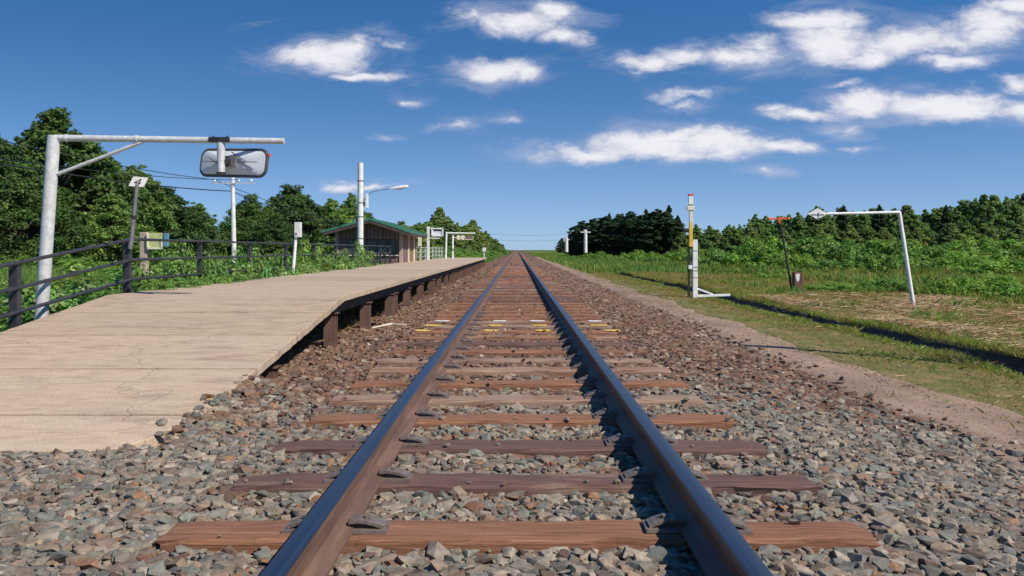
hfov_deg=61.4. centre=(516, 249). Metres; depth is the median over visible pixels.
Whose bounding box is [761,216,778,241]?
broadleaf tree
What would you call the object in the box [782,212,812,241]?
broadleaf tree
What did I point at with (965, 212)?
broadleaf tree
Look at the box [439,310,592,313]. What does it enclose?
sleeper
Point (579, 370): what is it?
sleeper
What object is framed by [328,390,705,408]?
sleeper
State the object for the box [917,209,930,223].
broadleaf tree
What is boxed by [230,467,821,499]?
sleeper
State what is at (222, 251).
broadleaf tree
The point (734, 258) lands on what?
spreading shrub
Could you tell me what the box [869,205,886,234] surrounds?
conifer tree
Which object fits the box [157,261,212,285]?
leafy shrub
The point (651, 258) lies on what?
spreading shrub
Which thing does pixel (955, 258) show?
spreading shrub
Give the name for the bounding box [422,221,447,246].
broadleaf tree
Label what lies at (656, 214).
broadleaf tree
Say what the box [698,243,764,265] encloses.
spreading shrub
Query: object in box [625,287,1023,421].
cut straw
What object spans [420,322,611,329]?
sleeper
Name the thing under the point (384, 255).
stair handrail
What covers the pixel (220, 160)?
platform mirror
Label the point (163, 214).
broadleaf tree
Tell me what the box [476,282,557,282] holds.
sleeper
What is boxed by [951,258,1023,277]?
spreading shrub
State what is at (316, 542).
rail
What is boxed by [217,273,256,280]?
leafy shrub
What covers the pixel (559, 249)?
broadleaf tree
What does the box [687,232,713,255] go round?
broadleaf tree
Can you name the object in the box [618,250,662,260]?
spreading shrub
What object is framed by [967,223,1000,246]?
broadleaf tree
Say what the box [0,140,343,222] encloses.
overhead wire
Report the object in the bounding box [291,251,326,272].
leafy shrub
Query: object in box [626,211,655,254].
broadleaf tree
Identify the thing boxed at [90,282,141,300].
leafy shrub
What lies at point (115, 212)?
broadleaf tree
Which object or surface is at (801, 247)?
spreading shrub
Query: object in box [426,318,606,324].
sleeper
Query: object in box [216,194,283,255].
broadleaf tree
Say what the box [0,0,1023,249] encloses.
sky
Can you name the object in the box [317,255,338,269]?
leafy shrub
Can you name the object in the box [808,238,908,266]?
spreading shrub
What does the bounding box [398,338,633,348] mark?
sleeper
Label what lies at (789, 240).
broadleaf tree
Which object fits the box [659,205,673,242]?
conifer tree
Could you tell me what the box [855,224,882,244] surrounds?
broadleaf tree
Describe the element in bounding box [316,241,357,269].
leafy shrub
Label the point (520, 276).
sleeper
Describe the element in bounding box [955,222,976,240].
broadleaf tree
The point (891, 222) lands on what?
broadleaf tree
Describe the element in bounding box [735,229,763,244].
broadleaf tree
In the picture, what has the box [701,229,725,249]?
broadleaf tree
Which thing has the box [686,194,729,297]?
banded signal post
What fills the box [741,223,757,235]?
broadleaf tree
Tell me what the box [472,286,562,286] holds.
sleeper
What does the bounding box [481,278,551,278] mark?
sleeper
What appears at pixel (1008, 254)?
spreading shrub
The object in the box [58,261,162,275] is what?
spreading shrub
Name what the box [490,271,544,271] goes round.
sleeper
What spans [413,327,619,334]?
sleeper
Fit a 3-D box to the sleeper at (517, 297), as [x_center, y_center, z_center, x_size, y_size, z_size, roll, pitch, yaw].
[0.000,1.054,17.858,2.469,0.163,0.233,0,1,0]
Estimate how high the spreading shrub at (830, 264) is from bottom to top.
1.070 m
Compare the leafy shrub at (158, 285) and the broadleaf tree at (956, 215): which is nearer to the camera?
the leafy shrub at (158, 285)
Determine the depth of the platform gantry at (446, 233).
46.97 m
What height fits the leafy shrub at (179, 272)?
1.176 m
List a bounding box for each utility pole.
[211,178,254,262]
[563,238,569,251]
[581,230,590,252]
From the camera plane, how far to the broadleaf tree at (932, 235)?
83.78 m
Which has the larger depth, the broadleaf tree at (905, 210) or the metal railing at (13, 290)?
the broadleaf tree at (905, 210)
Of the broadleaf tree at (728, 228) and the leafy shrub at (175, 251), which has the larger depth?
the broadleaf tree at (728, 228)
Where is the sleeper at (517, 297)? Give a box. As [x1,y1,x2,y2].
[457,296,575,298]
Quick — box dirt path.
[534,257,1023,465]
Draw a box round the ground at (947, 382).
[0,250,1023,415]
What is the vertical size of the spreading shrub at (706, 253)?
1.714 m
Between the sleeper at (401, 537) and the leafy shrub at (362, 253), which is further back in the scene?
the leafy shrub at (362, 253)
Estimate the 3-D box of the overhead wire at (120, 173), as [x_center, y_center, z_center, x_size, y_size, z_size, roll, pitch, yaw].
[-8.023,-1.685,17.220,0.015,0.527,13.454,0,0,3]
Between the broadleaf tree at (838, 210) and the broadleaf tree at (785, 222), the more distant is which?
the broadleaf tree at (838, 210)
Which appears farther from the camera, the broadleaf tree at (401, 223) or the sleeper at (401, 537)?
the broadleaf tree at (401, 223)
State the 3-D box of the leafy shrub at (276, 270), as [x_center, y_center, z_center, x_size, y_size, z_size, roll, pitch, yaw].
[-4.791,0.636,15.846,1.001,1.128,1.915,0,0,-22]
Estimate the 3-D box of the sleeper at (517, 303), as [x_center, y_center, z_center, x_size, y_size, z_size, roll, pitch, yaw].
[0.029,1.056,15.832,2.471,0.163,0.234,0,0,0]
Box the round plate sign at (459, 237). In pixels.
[452,235,473,258]
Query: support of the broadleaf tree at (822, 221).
on the ground at (947, 382)
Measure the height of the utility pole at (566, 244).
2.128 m
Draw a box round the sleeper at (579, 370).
[368,362,671,378]
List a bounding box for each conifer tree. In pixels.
[633,209,647,247]
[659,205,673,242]
[665,215,684,253]
[834,205,850,237]
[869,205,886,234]
[932,205,958,243]
[969,195,981,226]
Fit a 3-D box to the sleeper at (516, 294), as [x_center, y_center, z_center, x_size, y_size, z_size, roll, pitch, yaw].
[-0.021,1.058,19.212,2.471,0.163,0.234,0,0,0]
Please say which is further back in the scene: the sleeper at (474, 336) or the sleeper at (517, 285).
the sleeper at (517, 285)
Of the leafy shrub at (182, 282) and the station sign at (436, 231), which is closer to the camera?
the leafy shrub at (182, 282)
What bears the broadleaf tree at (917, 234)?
on the ground at (947, 382)
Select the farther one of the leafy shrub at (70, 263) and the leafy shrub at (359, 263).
the leafy shrub at (359, 263)
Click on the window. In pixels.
(393, 243)
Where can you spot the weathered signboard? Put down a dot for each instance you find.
(145, 246)
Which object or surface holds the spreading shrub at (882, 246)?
on the ground at (947, 382)
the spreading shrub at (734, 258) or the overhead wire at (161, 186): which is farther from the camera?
the spreading shrub at (734, 258)
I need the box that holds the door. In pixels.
[409,236,412,261]
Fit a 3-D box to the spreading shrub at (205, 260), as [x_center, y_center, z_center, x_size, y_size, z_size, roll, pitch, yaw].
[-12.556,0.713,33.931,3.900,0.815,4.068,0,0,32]
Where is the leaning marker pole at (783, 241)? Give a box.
[767,217,791,289]
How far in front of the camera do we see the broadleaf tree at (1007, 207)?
93.02 m
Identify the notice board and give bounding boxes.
[418,237,421,260]
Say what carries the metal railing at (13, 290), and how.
on the station platform
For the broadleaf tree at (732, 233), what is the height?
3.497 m
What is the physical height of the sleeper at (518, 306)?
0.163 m
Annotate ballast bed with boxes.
[4,251,904,574]
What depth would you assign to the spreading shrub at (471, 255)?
71.04 m
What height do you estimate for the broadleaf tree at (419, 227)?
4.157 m
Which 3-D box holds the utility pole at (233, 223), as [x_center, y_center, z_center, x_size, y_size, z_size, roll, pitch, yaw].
[-7.877,-0.570,23.985,1.236,3.022,0.171,0,0,0]
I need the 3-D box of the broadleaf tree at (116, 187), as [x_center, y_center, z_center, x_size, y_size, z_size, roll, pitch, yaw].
[-18.777,-2.007,37.829,6.219,5.893,6.298,0,0,27]
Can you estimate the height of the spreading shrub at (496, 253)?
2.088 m
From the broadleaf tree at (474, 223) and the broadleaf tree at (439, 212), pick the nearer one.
the broadleaf tree at (439, 212)
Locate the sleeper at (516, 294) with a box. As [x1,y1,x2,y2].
[460,293,570,294]
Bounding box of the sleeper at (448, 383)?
[351,375,688,390]
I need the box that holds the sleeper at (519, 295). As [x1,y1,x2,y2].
[461,295,574,296]
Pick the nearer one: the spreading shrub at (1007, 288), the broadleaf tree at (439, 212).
the spreading shrub at (1007, 288)
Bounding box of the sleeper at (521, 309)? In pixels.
[444,307,590,310]
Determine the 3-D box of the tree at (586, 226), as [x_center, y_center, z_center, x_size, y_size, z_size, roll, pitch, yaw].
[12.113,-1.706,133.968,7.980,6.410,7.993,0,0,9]
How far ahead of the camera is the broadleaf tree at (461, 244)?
89.67 m
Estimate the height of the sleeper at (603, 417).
0.206 m
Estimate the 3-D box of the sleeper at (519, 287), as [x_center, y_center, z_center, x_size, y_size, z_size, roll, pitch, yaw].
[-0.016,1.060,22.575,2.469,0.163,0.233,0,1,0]
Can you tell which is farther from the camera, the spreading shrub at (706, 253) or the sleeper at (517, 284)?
the spreading shrub at (706, 253)
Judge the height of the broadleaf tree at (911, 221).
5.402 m
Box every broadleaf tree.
[0,106,127,253]
[0,133,74,241]
[0,164,95,264]
[59,142,153,253]
[70,193,156,262]
[125,164,181,257]
[154,187,224,256]
[190,202,230,260]
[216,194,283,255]
[240,214,311,261]
[246,184,341,257]
[303,198,353,256]
[339,192,367,221]
[364,212,374,218]
[397,221,420,250]
[407,226,434,249]
[413,222,437,246]
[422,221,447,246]
[429,207,451,219]
[429,216,443,242]
[435,220,479,246]
[438,234,471,249]
[459,225,483,248]
[462,239,481,253]
[465,224,495,252]
[468,219,485,239]
[477,230,496,253]
[484,231,495,245]
[491,237,501,250]
[555,238,564,252]
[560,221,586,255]
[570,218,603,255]
[581,216,612,253]
[593,215,623,255]
[601,213,636,255]
[609,211,635,251]
[615,215,643,253]
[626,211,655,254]
[635,209,664,255]
[637,212,688,255]
[670,232,688,253]
[683,224,705,247]
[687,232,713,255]
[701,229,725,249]
[702,226,713,241]
[714,225,747,254]
[721,224,731,243]
[731,224,744,245]
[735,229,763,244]
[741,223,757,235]
[743,213,769,244]
[756,229,772,245]
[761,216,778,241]
[767,228,796,247]
[770,214,793,233]
[771,216,782,227]
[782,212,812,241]
[791,230,805,243]
[798,206,840,238]
[802,224,834,246]
[824,230,839,241]
[827,211,836,230]
[830,225,866,247]
[831,207,841,220]
[837,211,860,232]
[850,210,872,230]
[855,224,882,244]
[870,227,896,242]
[885,207,909,234]
[889,205,926,231]
[891,210,930,238]
[893,229,910,242]
[905,228,931,248]
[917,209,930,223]
[923,208,939,228]
[923,230,938,247]
[925,207,959,243]
[931,223,967,246]
[935,206,967,237]
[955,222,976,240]
[956,200,971,219]
[960,198,977,221]
[967,194,1008,234]
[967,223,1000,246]
[988,194,1000,212]
[993,196,1023,234]
[995,228,1006,238]
[999,224,1023,243]
[1003,193,1023,228]
[1010,194,1019,202]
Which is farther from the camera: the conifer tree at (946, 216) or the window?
the conifer tree at (946, 216)
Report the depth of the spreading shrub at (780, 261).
43.15 m
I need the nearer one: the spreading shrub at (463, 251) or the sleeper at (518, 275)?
the sleeper at (518, 275)
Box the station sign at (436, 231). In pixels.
[427,227,442,259]
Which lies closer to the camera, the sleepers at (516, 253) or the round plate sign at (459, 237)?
the round plate sign at (459, 237)
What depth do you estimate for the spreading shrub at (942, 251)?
41.59 m
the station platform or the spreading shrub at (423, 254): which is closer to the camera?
the station platform
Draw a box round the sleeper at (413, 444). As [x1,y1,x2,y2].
[272,434,768,462]
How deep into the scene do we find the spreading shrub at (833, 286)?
26.95 m
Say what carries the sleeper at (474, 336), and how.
on the ballast bed
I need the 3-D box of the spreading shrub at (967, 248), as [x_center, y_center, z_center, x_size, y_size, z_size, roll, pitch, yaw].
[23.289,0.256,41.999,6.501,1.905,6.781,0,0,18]
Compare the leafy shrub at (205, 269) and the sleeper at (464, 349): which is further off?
the leafy shrub at (205, 269)
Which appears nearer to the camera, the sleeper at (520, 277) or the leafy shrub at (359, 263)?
the leafy shrub at (359, 263)
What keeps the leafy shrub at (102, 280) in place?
on the ground at (947, 382)
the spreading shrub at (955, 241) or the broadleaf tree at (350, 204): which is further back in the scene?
the broadleaf tree at (350, 204)
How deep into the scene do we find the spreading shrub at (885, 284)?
25.08 m
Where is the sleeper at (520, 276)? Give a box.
[485,276,550,276]
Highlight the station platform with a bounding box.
[0,258,486,453]
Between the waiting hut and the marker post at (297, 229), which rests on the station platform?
the marker post at (297, 229)
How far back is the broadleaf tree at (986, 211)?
91.76 m
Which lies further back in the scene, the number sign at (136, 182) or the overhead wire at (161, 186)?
the overhead wire at (161, 186)
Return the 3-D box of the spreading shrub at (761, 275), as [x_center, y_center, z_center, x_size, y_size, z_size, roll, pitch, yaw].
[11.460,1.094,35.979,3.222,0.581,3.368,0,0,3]
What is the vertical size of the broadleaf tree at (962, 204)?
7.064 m
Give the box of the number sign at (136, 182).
[127,177,147,248]
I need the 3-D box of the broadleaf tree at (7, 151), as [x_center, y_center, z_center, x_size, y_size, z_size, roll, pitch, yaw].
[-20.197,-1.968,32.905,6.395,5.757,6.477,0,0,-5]
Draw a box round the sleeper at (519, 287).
[469,287,562,287]
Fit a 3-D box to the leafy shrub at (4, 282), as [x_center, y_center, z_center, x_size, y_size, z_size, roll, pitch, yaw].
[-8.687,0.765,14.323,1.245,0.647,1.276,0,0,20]
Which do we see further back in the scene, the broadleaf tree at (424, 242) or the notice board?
the broadleaf tree at (424, 242)
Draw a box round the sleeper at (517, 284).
[474,284,558,284]
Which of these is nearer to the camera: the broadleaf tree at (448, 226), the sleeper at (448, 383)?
the sleeper at (448, 383)
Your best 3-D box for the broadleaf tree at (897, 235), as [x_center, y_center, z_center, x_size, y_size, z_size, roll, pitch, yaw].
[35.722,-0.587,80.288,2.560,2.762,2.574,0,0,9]
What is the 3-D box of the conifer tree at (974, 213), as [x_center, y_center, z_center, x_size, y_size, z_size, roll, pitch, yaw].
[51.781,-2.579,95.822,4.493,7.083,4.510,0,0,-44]
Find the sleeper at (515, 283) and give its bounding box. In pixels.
[474,283,558,283]
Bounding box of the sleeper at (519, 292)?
[465,292,571,293]
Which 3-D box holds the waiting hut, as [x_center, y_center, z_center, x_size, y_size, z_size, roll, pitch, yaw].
[-5.520,-0.113,34.600,3.288,2.106,5.900,0,0,0]
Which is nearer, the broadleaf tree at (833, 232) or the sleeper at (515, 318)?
the sleeper at (515, 318)
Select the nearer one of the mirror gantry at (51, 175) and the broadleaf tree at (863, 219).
the mirror gantry at (51, 175)
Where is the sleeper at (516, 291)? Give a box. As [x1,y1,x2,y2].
[464,291,567,291]
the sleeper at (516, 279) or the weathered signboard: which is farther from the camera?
the sleeper at (516, 279)
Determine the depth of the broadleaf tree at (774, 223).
109.45 m
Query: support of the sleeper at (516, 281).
on the ballast bed
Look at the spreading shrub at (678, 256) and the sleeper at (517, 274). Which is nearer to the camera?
the sleeper at (517, 274)
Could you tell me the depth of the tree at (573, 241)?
137.42 m
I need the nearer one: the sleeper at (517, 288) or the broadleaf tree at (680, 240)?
the sleeper at (517, 288)
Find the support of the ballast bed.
on the ground at (947, 382)
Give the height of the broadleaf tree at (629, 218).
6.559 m
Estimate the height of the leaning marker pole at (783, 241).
2.195 m
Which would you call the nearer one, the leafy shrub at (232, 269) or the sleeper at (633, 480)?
the sleeper at (633, 480)
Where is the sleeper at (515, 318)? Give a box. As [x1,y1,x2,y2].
[432,314,600,320]
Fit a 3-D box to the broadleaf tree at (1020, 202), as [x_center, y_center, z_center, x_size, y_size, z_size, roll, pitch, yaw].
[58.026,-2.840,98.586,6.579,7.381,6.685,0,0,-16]
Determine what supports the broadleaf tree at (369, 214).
on the ground at (947, 382)
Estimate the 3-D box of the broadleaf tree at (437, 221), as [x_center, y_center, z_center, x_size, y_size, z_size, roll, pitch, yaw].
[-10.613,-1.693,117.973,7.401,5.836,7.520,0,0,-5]
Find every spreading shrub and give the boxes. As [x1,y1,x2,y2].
[0,252,104,271]
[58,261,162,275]
[79,257,107,263]
[156,259,213,267]
[417,245,470,257]
[417,250,472,260]
[437,245,486,257]
[443,250,486,260]
[478,248,501,255]
[489,247,508,253]
[576,251,611,258]
[603,252,637,258]
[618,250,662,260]
[642,251,684,261]
[658,247,706,262]
[684,247,741,262]
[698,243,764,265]
[709,236,797,266]
[742,238,821,266]
[745,251,836,269]
[749,269,827,278]
[765,234,881,267]
[800,254,872,272]
[804,279,900,291]
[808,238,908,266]
[836,239,938,267]
[846,277,933,291]
[857,239,980,263]
[860,253,971,273]
[910,250,1023,270]
[913,273,1023,300]
[915,239,1020,259]
[927,235,1023,260]
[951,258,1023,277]
[958,238,1023,260]
[961,283,1023,302]
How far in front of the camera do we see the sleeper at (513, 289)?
21.18 m
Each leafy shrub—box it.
[0,266,138,331]
[0,277,7,300]
[4,257,135,313]
[5,262,156,330]
[50,263,191,309]
[80,266,215,292]
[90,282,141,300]
[108,249,196,293]
[119,278,178,292]
[132,248,196,272]
[137,277,204,291]
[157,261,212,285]
[161,254,259,279]
[169,276,212,286]
[175,236,231,283]
[182,259,276,276]
[192,274,233,283]
[209,245,272,278]
[215,273,246,282]
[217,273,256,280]
[237,271,263,279]
[245,257,280,276]
[251,246,301,275]
[260,238,320,273]
[268,250,311,263]
[269,252,316,271]
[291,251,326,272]
[297,247,333,271]
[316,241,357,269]
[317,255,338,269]
[332,240,366,267]
[337,249,368,266]
[337,251,354,266]
[349,246,373,266]
[359,251,377,265]
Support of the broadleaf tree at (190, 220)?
on the ground at (947, 382)
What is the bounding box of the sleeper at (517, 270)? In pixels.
[491,270,542,270]
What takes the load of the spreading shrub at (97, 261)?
on the ground at (947, 382)
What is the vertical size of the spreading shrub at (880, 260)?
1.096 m
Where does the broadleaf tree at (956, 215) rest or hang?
on the ground at (947, 382)
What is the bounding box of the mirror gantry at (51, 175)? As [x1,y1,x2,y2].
[34,134,284,319]
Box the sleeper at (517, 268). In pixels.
[494,268,540,268]
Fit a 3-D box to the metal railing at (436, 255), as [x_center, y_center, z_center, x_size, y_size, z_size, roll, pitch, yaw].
[-4.489,0.290,45.300,0.082,0.850,13.800,0,0,0]
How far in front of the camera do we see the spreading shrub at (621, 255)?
84.08 m
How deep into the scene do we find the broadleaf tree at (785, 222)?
99.42 m
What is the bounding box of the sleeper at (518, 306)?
[445,305,585,307]
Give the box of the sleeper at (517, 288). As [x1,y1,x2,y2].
[469,288,565,289]
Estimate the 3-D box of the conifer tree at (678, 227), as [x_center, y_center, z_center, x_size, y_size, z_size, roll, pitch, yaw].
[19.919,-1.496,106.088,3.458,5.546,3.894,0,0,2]
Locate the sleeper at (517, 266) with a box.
[496,266,537,266]
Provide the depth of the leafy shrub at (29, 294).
11.39 m
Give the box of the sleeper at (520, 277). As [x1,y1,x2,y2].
[486,277,550,277]
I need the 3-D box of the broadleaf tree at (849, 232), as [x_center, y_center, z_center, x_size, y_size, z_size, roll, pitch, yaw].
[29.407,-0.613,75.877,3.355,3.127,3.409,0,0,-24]
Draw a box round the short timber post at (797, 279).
[792,272,802,291]
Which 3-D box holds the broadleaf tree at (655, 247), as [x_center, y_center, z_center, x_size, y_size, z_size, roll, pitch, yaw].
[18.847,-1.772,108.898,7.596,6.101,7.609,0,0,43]
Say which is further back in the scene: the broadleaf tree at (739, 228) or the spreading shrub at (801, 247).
the broadleaf tree at (739, 228)
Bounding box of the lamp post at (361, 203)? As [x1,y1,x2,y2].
[357,163,407,255]
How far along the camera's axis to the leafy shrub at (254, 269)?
14.64 m
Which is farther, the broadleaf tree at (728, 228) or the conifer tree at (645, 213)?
the conifer tree at (645, 213)
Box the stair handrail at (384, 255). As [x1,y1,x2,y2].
[368,247,387,263]
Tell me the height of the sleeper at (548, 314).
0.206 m
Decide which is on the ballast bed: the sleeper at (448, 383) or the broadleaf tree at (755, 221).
the sleeper at (448, 383)
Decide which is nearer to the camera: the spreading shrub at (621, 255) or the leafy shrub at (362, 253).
the leafy shrub at (362, 253)
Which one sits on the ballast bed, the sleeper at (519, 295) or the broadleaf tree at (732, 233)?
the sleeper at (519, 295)
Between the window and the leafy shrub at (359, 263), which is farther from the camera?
the window
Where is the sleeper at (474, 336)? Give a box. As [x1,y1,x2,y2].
[408,332,627,340]
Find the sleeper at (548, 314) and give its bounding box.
[436,311,598,316]
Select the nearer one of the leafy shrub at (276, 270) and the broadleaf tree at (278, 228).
the leafy shrub at (276, 270)
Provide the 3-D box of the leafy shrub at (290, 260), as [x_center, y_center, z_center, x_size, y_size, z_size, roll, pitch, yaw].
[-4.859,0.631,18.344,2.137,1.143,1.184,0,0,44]
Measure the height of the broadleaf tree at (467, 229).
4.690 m
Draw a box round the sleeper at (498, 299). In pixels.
[456,298,580,300]
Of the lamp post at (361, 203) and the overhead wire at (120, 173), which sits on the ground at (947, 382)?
the lamp post at (361, 203)
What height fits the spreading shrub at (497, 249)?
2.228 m
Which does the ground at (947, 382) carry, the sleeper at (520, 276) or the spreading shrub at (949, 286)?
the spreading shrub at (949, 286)
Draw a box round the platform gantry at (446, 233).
[445,232,474,258]
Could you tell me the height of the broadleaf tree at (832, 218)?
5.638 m
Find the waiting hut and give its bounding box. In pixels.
[322,218,427,263]
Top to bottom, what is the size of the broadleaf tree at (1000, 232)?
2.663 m
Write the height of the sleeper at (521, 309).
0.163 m
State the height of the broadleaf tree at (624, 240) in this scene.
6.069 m
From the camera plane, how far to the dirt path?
7.44 m
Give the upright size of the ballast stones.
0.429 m
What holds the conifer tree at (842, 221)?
on the ground at (947, 382)
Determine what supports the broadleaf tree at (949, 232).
on the ground at (947, 382)
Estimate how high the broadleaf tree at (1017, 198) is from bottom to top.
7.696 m
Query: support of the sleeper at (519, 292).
on the ballast bed
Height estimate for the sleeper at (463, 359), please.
0.206 m
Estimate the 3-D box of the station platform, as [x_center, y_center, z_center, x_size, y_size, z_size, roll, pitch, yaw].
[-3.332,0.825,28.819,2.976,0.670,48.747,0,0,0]
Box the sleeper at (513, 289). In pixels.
[467,289,564,290]
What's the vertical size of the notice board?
1.638 m
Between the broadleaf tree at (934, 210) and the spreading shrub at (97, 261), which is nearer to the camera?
the spreading shrub at (97, 261)
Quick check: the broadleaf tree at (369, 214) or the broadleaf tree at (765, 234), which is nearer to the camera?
the broadleaf tree at (369, 214)
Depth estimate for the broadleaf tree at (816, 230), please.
82.18 m
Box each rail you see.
[260,251,515,575]
[518,252,773,575]
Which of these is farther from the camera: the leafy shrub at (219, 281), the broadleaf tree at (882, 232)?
the broadleaf tree at (882, 232)
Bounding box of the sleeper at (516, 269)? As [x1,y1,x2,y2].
[493,269,539,269]
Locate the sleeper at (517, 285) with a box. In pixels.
[472,285,560,285]
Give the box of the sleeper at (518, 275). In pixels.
[488,275,546,275]
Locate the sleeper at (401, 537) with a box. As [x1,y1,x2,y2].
[155,513,880,556]
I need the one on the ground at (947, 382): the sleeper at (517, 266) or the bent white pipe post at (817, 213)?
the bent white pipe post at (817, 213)
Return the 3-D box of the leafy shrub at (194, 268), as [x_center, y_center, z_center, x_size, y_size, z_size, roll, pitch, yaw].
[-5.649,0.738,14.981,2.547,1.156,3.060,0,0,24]
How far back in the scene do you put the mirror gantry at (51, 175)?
8.77 m
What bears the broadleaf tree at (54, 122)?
on the ground at (947, 382)
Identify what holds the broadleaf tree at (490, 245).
on the ground at (947, 382)
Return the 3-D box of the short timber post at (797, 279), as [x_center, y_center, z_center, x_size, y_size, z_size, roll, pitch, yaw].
[7.711,0.947,23.697,0.235,0.666,0.206,0,0,0]
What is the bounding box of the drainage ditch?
[617,272,1023,375]
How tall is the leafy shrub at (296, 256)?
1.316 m
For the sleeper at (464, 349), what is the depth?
8.34 m
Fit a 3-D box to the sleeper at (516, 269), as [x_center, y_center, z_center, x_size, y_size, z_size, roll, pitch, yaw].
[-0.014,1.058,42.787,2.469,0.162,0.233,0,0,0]
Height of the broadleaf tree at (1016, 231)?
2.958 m
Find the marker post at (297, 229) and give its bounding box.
[291,222,301,274]
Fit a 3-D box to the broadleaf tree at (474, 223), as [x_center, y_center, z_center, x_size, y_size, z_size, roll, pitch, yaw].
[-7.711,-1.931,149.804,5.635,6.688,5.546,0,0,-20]
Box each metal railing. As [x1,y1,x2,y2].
[0,238,390,328]
[417,247,442,259]
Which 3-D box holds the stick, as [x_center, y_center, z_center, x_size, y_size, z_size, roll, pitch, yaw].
[-1.615,0.930,10.561,0.192,0.036,0.548,0,0,41]
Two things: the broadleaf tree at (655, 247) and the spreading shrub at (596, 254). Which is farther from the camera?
the broadleaf tree at (655, 247)
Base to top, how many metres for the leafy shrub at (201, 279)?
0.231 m
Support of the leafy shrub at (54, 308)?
on the ground at (947, 382)
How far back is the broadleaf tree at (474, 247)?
104.67 m
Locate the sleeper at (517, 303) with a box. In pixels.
[451,303,585,304]
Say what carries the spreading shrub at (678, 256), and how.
on the ground at (947, 382)
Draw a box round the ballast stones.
[0,259,1023,575]
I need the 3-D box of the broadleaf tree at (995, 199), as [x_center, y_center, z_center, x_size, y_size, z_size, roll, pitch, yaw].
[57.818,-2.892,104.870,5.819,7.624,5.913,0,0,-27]
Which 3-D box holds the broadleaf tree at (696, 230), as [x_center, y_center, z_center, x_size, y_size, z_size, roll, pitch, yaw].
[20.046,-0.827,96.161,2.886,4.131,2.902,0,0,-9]
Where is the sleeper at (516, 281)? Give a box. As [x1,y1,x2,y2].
[478,281,555,281]
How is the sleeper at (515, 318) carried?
on the ballast bed
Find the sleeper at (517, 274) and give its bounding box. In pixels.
[486,274,548,274]
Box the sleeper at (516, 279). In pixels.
[479,279,551,279]
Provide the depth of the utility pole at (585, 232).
94.84 m
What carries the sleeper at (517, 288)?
on the ballast bed
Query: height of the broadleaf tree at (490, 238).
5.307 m
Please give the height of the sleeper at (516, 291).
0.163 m
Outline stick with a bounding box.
[371,323,406,328]
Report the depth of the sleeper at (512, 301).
16.39 m
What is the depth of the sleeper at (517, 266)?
50.15 m
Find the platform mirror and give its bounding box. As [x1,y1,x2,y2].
[200,135,270,177]
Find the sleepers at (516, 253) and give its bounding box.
[509,251,523,255]
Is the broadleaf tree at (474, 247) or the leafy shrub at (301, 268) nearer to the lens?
the leafy shrub at (301, 268)
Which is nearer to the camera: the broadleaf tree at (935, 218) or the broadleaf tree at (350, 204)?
the broadleaf tree at (350, 204)
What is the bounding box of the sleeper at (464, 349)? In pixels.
[393,345,647,356]
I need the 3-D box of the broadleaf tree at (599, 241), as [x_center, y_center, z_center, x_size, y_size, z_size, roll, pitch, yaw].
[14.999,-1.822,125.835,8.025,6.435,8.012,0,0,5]
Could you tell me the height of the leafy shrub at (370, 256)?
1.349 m
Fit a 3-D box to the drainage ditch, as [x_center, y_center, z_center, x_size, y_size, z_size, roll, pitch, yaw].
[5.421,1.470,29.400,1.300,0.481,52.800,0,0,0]
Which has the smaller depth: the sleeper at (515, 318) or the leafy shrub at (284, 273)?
the sleeper at (515, 318)
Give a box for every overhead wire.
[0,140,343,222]
[0,158,237,179]
[0,163,352,228]
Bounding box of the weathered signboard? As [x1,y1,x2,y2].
[140,232,168,279]
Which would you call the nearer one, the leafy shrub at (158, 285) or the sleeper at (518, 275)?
the leafy shrub at (158, 285)
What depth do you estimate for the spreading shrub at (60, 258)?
28.04 m
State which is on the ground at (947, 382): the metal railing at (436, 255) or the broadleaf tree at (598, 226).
the broadleaf tree at (598, 226)
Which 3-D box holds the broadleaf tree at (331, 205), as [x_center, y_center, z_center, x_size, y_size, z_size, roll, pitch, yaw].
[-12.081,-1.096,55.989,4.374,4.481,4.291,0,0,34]
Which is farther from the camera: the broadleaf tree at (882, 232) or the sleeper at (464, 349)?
the broadleaf tree at (882, 232)
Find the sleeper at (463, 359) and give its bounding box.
[375,353,652,365]
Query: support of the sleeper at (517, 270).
on the ballast bed
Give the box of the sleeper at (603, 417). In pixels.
[307,408,735,429]
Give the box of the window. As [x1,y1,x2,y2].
[347,239,398,255]
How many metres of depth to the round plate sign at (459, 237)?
47.55 m
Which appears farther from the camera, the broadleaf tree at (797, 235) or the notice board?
the broadleaf tree at (797, 235)
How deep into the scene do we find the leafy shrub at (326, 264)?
19.42 m
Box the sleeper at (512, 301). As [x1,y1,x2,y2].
[452,300,580,302]
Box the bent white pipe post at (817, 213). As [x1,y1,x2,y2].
[808,208,915,307]
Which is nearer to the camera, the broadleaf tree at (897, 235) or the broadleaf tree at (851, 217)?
the broadleaf tree at (897, 235)
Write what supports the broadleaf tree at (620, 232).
on the ground at (947, 382)

